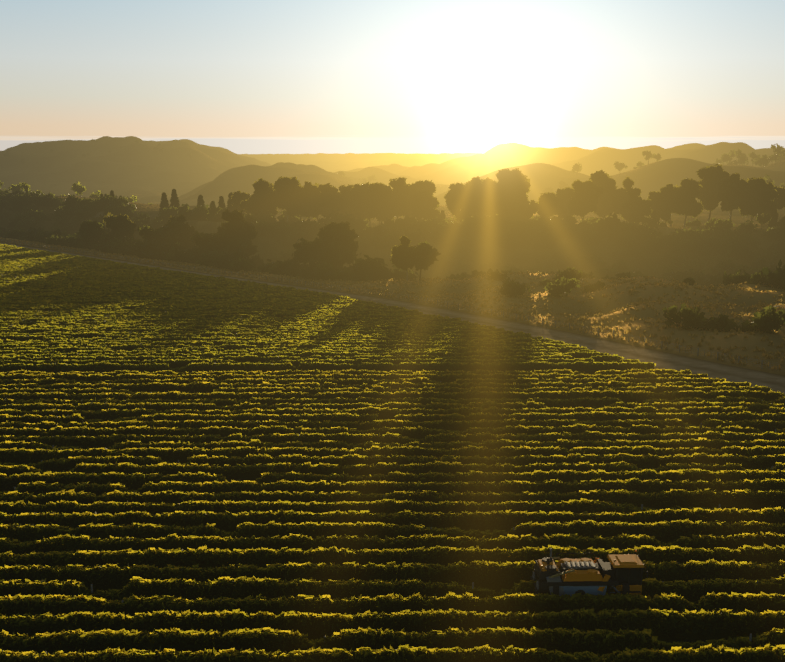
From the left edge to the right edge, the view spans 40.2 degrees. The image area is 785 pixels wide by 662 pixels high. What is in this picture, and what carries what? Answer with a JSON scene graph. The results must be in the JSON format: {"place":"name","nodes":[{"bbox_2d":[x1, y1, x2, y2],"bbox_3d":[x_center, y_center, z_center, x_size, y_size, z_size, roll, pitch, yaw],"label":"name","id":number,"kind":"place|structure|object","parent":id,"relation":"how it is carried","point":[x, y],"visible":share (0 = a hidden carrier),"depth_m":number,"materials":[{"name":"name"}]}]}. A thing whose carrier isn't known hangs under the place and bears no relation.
{"place":"outdoors","nodes":[
{"label":"outdoors","id":0,"kind":"place"},
{"bbox_2d":[0,136,784,642],"bbox_3d":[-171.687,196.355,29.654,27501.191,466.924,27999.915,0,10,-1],"label":"ground","id":1,"kind":"structure","parent":0,"point":[144,172],"depth_m":1170.64,"materials":[{"name":"brown soil"}]},
{"bbox_2d":[0,180,151,203],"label":"trees","id":2,"kind":"object","parent":1,"relation":"on","point":[77,189],"visible":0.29,"depth_m":811.92,"materials":[{"name":"green plant"}]},
{"bbox_2d":[77,220,106,242],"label":"broadleaf","id":3,"kind":"object","parent":1,"relation":"on","point":[90,231],"visible":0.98,"depth_m":442.85,"materials":[{"name":"green plant"}]},
{"bbox_2d":[99,212,136,242],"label":"tree","id":4,"kind":"object","parent":1,"relation":"on","point":[122,225],"visible":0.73,"depth_m":432.88,"materials":[{"name":"green plant"}]},
{"bbox_2d":[159,192,169,211],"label":"conifer","id":5,"kind":"object","parent":1,"relation":"on","point":[164,203],"visible":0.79,"depth_m":545.06,"materials":[{"name":"green plant"}]},
{"bbox_2d":[137,218,193,244],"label":"broadleaf","id":6,"kind":"object","parent":1,"relation":"on","point":[172,231],"visible":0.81,"depth_m":397.36,"materials":[{"name":"green plant"}]},
{"bbox_2d":[169,189,179,207],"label":"conifer","id":7,"kind":"object","parent":1,"relation":"on","point":[174,200],"visible":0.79,"depth_m":547.08,"materials":[{"name":"green plant"}]},
{"bbox_2d":[163,214,196,249],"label":"broadleaf tree","id":8,"kind":"object","parent":1,"relation":"on","point":[189,243],"visible":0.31,"depth_m":403.14,"materials":[{"name":"green plant"}]},
{"bbox_2d":[3,139,385,184],"bbox_3d":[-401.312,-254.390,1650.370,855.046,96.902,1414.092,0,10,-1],"label":"hill trees","id":9,"kind":"object","parent":1,"relation":"on","point":[367,178],"visible":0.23,"depth_m":2102.27,"materials":[{"name":"green plant"}]},
{"bbox_2d":[197,195,205,207],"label":"conifer","id":10,"kind":"object","parent":1,"relation":"on","point":[200,201],"visible":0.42,"depth_m":521.12,"materials":[{"name":"green plant"}]},
{"bbox_2d":[190,231,222,254],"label":"broadleaf","id":11,"kind":"object","parent":1,"relation":"on","point":[205,242],"visible":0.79,"depth_m":355.27,"materials":[{"name":"green plant"}]},
{"bbox_2d":[218,196,225,213],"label":"conifer","id":12,"kind":"object","parent":1,"relation":"on","point":[221,204],"visible":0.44,"depth_m":501.78,"materials":[{"name":"green plant"}]},
{"bbox_2d":[227,192,235,211],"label":"conifer","id":13,"kind":"object","parent":1,"relation":"on","point":[229,205],"visible":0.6,"depth_m":494.12,"materials":[{"name":"green plant"}]},
{"bbox_2d":[215,209,257,256],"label":"tree","id":14,"kind":"object","parent":1,"relation":"on","point":[236,231],"visible":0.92,"depth_m":356.35,"materials":[{"name":"green plant"}]},
{"bbox_2d":[231,190,250,213],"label":"tree","id":15,"kind":"object","parent":1,"relation":"on","point":[237,197],"visible":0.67,"depth_m":485.43,"materials":[{"name":"green plant"}]},
{"bbox_2d":[244,178,273,215],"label":"eucalyptus","id":16,"kind":"object","parent":1,"relation":"on","point":[258,198],"visible":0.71,"depth_m":461.56,"materials":[{"name":"green plant"}]},
{"bbox_2d":[239,187,278,215],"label":"eucalyptus","id":17,"kind":"object","parent":1,"relation":"on","point":[275,211],"visible":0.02,"depth_m":466.31,"materials":[{"name":"green plant"}]},
{"bbox_2d":[266,176,304,220],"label":"tree","id":18,"kind":"object","parent":1,"relation":"on","point":[286,194],"visible":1,"depth_m":456.36,"materials":[{"name":"green plant"}]},
{"bbox_2d":[282,237,326,266],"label":"broadleaf","id":19,"kind":"object","parent":1,"relation":"on","point":[306,251],"visible":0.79,"depth_m":303.26,"materials":[{"name":"green plant"}]},
{"bbox_2d":[299,181,319,218],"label":"eucalyptus","id":20,"kind":"object","parent":1,"relation":"on","point":[309,189],"visible":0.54,"depth_m":457.76,"materials":[{"name":"green plant"}]},
{"bbox_2d":[312,183,334,215],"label":"eucalyptus","id":21,"kind":"object","parent":1,"relation":"on","point":[322,189],"visible":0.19,"depth_m":450.84,"materials":[{"name":"green plant"}]},
{"bbox_2d":[0,243,655,374],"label":"vineyard rows","id":22,"kind":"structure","parent":1,"relation":"on","point":[60,312],"depth_m":167.91,"materials":[{"name":"green plant"}]},
{"bbox_2d":[318,186,347,214],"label":"eucalyptus","id":23,"kind":"object","parent":1,"relation":"on","point":[335,199],"visible":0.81,"depth_m":448.32,"materials":[{"name":"green plant"}]},
{"bbox_2d":[317,221,358,268],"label":"tree","id":24,"kind":"object","parent":1,"relation":"on","point":[340,243],"visible":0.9,"depth_m":306.71,"materials":[{"name":"green plant"}]},
{"bbox_2d":[331,184,352,216],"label":"eucalyptus","id":25,"kind":"object","parent":1,"relation":"on","point":[344,191],"visible":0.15,"depth_m":460.39,"materials":[{"name":"green plant"}]},
{"bbox_2d":[343,182,369,220],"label":"eucalyptus","id":26,"kind":"object","parent":1,"relation":"on","point":[357,194],"visible":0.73,"depth_m":449.77,"materials":[{"name":"green plant"}]},
{"bbox_2d":[363,183,394,224],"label":"eucalyptus","id":27,"kind":"object","parent":1,"relation":"on","point":[380,188],"visible":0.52,"depth_m":438.69,"materials":[{"name":"green plant"}]},
{"bbox_2d":[367,182,397,223],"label":"eucalyptus","id":28,"kind":"object","parent":1,"relation":"on","point":[377,205],"visible":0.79,"depth_m":439.42,"materials":[{"name":"green plant"}]},
{"bbox_2d":[0,238,784,370],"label":"grass verge","id":29,"kind":"structure","parent":1,"relation":"on","point":[698,351],"depth_m":212.96,"materials":[{"name":"green plant"}]},
{"bbox_2d":[0,368,784,661],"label":"vineyard rows","id":30,"kind":"object","parent":1,"relation":"on","point":[112,500],"visible":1,"depth_m":79.96,"materials":[{"name":"green plant"}]},
{"bbox_2d":[0,188,784,289],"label":"shrubs","id":31,"kind":"object","parent":1,"relation":"on","point":[364,266],"visible":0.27,"depth_m":404.79,"materials":[{"name":"green plant"}]},
{"bbox_2d":[14,374,775,642],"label":"trellis posts","id":32,"kind":"object","parent":1,"relation":"on","point":[750,637],"visible":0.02,"depth_m":68.93,"materials":[{"name":"beige wood"}]},
{"bbox_2d":[388,177,411,218],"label":"eucalyptus","id":33,"kind":"object","parent":1,"relation":"on","point":[399,196],"visible":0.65,"depth_m":443.77,"materials":[{"name":"green plant"}]},
{"bbox_2d":[389,235,421,280],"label":"tree","id":34,"kind":"object","parent":1,"relation":"on","point":[399,260],"visible":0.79,"depth_m":263.46,"materials":[{"name":"green plant"}]},
{"bbox_2d":[402,183,417,215],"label":"eucalyptus","id":35,"kind":"object","parent":1,"relation":"on","point":[408,187],"visible":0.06,"depth_m":446.94,"materials":[{"name":"green plant"}]},
{"bbox_2d":[409,183,416,217],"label":"tree","id":36,"kind":"object","parent":1,"relation":"on","point":[414,187],"depth_m":450.39,"materials":[{"name":"green plant"}]},
{"bbox_2d":[405,241,440,279],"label":"broadleaf","id":37,"kind":"object","parent":1,"relation":"on","point":[426,252],"visible":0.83,"depth_m":263.71,"materials":[{"name":"green plant"}]},
{"bbox_2d":[411,180,435,218],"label":"eucalyptus","id":38,"kind":"object","parent":1,"relation":"on","point":[427,185],"visible":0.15,"depth_m":451.90,"materials":[{"name":"green plant"}]},
{"bbox_2d":[411,189,440,220],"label":"eucalyptus","id":39,"kind":"object","parent":1,"relation":"on","point":[424,204],"visible":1,"depth_m":436.65,"materials":[{"name":"green plant"}]},
{"bbox_2d":[440,210,445,218],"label":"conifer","id":40,"kind":"object","parent":1,"relation":"on","point":[443,214],"visible":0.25,"depth_m":446.63,"materials":[{"name":"green plant"}]},
{"bbox_2d":[444,182,471,222],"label":"eucalyptus","id":41,"kind":"object","parent":1,"relation":"on","point":[455,196],"visible":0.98,"depth_m":441.24,"materials":[{"name":"green plant"}]},
{"bbox_2d":[216,210,745,229],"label":"understory","id":42,"kind":"object","parent":1,"relation":"on","point":[696,222],"visible":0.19,"depth_m":459.84,"materials":[{"name":"green plant"}]},
{"bbox_2d":[465,176,504,216],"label":"tree","id":43,"kind":"object","parent":1,"relation":"on","point":[483,201],"visible":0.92,"depth_m":434.23,"materials":[{"name":"green plant"}]},
{"bbox_2d":[489,168,530,217],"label":"eucalyptus","id":44,"kind":"object","parent":1,"relation":"on","point":[513,183],"visible":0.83,"depth_m":433.47,"materials":[{"name":"green plant"}]},
{"bbox_2d":[497,192,527,213],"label":"eucalyptus","id":45,"kind":"object","parent":1,"relation":"on","point":[521,197],"visible":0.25,"depth_m":435.85,"materials":[{"name":"green plant"}]},
{"bbox_2d":[520,198,541,218],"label":"tree","id":46,"kind":"object","parent":1,"relation":"on","point":[532,208],"visible":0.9,"depth_m":438.37,"materials":[{"name":"green plant"}]},
{"bbox_2d":[537,192,559,218],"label":"eucalyptus","id":47,"kind":"object","parent":1,"relation":"on","point":[548,201],"visible":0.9,"depth_m":442.90,"materials":[{"name":"green plant"}]},
{"bbox_2d":[551,216,560,221],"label":"broadleaf","id":48,"kind":"object","parent":1,"relation":"on","point":[554,218],"visible":0.38,"depth_m":432.97,"materials":[{"name":"green plant"}]},
{"bbox_2d":[554,187,574,218],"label":"eucalyptus","id":49,"kind":"object","parent":1,"relation":"on","point":[565,194],"visible":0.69,"depth_m":449.56,"materials":[{"name":"green plant"}]},
{"bbox_2d":[364,154,784,215],"bbox_3d":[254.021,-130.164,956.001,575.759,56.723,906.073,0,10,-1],"label":"hill pines","id":50,"kind":"object","parent":1,"relation":"on","point":[779,160],"visible":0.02,"depth_m":1146.51,"materials":[{"name":"green plant"}]},
{"bbox_2d":[567,179,603,220],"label":"tree","id":51,"kind":"object","parent":1,"relation":"on","point":[583,201],"visible":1,"depth_m":431.81,"materials":[{"name":"green plant"}]},
{"bbox_2d":[530,549,647,597],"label":"grape harvester","id":52,"kind":"object","parent":1,"relation":"on","point":[621,574],"visible":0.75,"depth_m":66.83,"materials":[{"name":"blue"}]},
{"bbox_2d":[589,170,619,218],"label":"tree","id":53,"kind":"object","parent":1,"relation":"on","point":[608,195],"visible":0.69,"depth_m":452.83,"materials":[{"name":"green plant"}]},
{"bbox_2d":[446,143,784,194],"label":"hill trees","id":54,"kind":"object","parent":1,"relation":"on","point":[763,160],"visible":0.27,"depth_m":1023.28,"materials":[{"name":"green plant"}]},
{"bbox_2d":[610,176,633,222],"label":"eucalyptus","id":55,"kind":"object","parent":1,"relation":"on","point":[616,203],"visible":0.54,"depth_m":450.45,"materials":[{"name":"green plant"}]},
{"bbox_2d":[488,267,784,333],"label":"bushes","id":56,"kind":"object","parent":1,"relation":"on","point":[567,281],"visible":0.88,"depth_m":177.93,"materials":[{"name":"green plant"}]},
{"bbox_2d":[621,187,652,224],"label":"eucalyptus","id":57,"kind":"object","parent":1,"relation":"on","point":[636,206],"visible":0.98,"depth_m":436.56,"materials":[{"name":"green plant"}]},
{"bbox_2d":[647,191,664,218],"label":"tree","id":58,"kind":"object","parent":1,"relation":"on","point":[657,203],"visible":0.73,"depth_m":447.95,"materials":[{"name":"green plant"}]},
{"bbox_2d":[656,213,672,226],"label":"broadleaf","id":59,"kind":"object","parent":1,"relation":"on","point":[665,217],"visible":0.9,"depth_m":445.54,"materials":[{"name":"green plant"}]},
{"bbox_2d":[656,184,678,226],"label":"eucalyptus","id":60,"kind":"object","parent":1,"relation":"on","point":[667,207],"visible":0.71,"depth_m":443.02,"materials":[{"name":"green plant"}]},
{"bbox_2d":[670,178,703,228],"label":"broadleaf tree","id":61,"kind":"object","parent":1,"relation":"on","point":[684,195],"visible":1,"depth_m":438.40,"materials":[{"name":"green plant"}]},
{"bbox_2d":[696,163,729,221],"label":"tree","id":62,"kind":"object","parent":1,"relation":"on","point":[711,177],"visible":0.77,"depth_m":452.53,"materials":[{"name":"green plant"}]},
{"bbox_2d":[714,173,749,229],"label":"tree","id":63,"kind":"object","parent":1,"relation":"on","point":[729,193],"visible":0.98,"depth_m":436.04,"materials":[{"name":"green plant"}]},
{"bbox_2d":[739,177,779,220],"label":"tree","id":64,"kind":"object","parent":1,"relation":"on","point":[759,193],"visible":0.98,"depth_m":436.18,"materials":[{"name":"green plant"}]},
{"bbox_2d":[756,214,771,229],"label":"broadleaf","id":65,"kind":"object","parent":1,"relation":"on","point":[761,219],"visible":1,"depth_m":436.71,"materials":[{"name":"green plant"}]},
{"bbox_2d":[768,208,778,227],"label":"conifer","id":66,"kind":"object","parent":1,"relation":"on","point":[773,221],"visible":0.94,"depth_m":444.98,"materials":[{"name":"green plant"}]},
{"bbox_2d":[763,185,784,216],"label":"eucalyptus","id":67,"kind":"object","parent":1,"relation":"on","point":[781,193],"visible":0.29,"depth_m":457.29,"materials":[{"name":"green plant"}]},
{"bbox_2d":[777,216,784,227],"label":"broadleaf","id":68,"kind":"object","parent":1,"relation":"on","point":[781,221],"visible":0.44,"depth_m":439.18,"materials":[{"name":"green plant"}]},
{"bbox_2d":[0,242,784,393],"bbox_3d":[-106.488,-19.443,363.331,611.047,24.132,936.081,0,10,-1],"label":"farm track","id":69,"kind":"structure","parent":0,"point":[714,370],"depth_m":168.23,"materials":[{"name":"brown soil"}]},
{"bbox_2d":[0,0,784,153],"label":"sky","id":70,"kind":"structure","parent":0,"point":[237,76],"materials":[{"name":"blue"}]}
]}

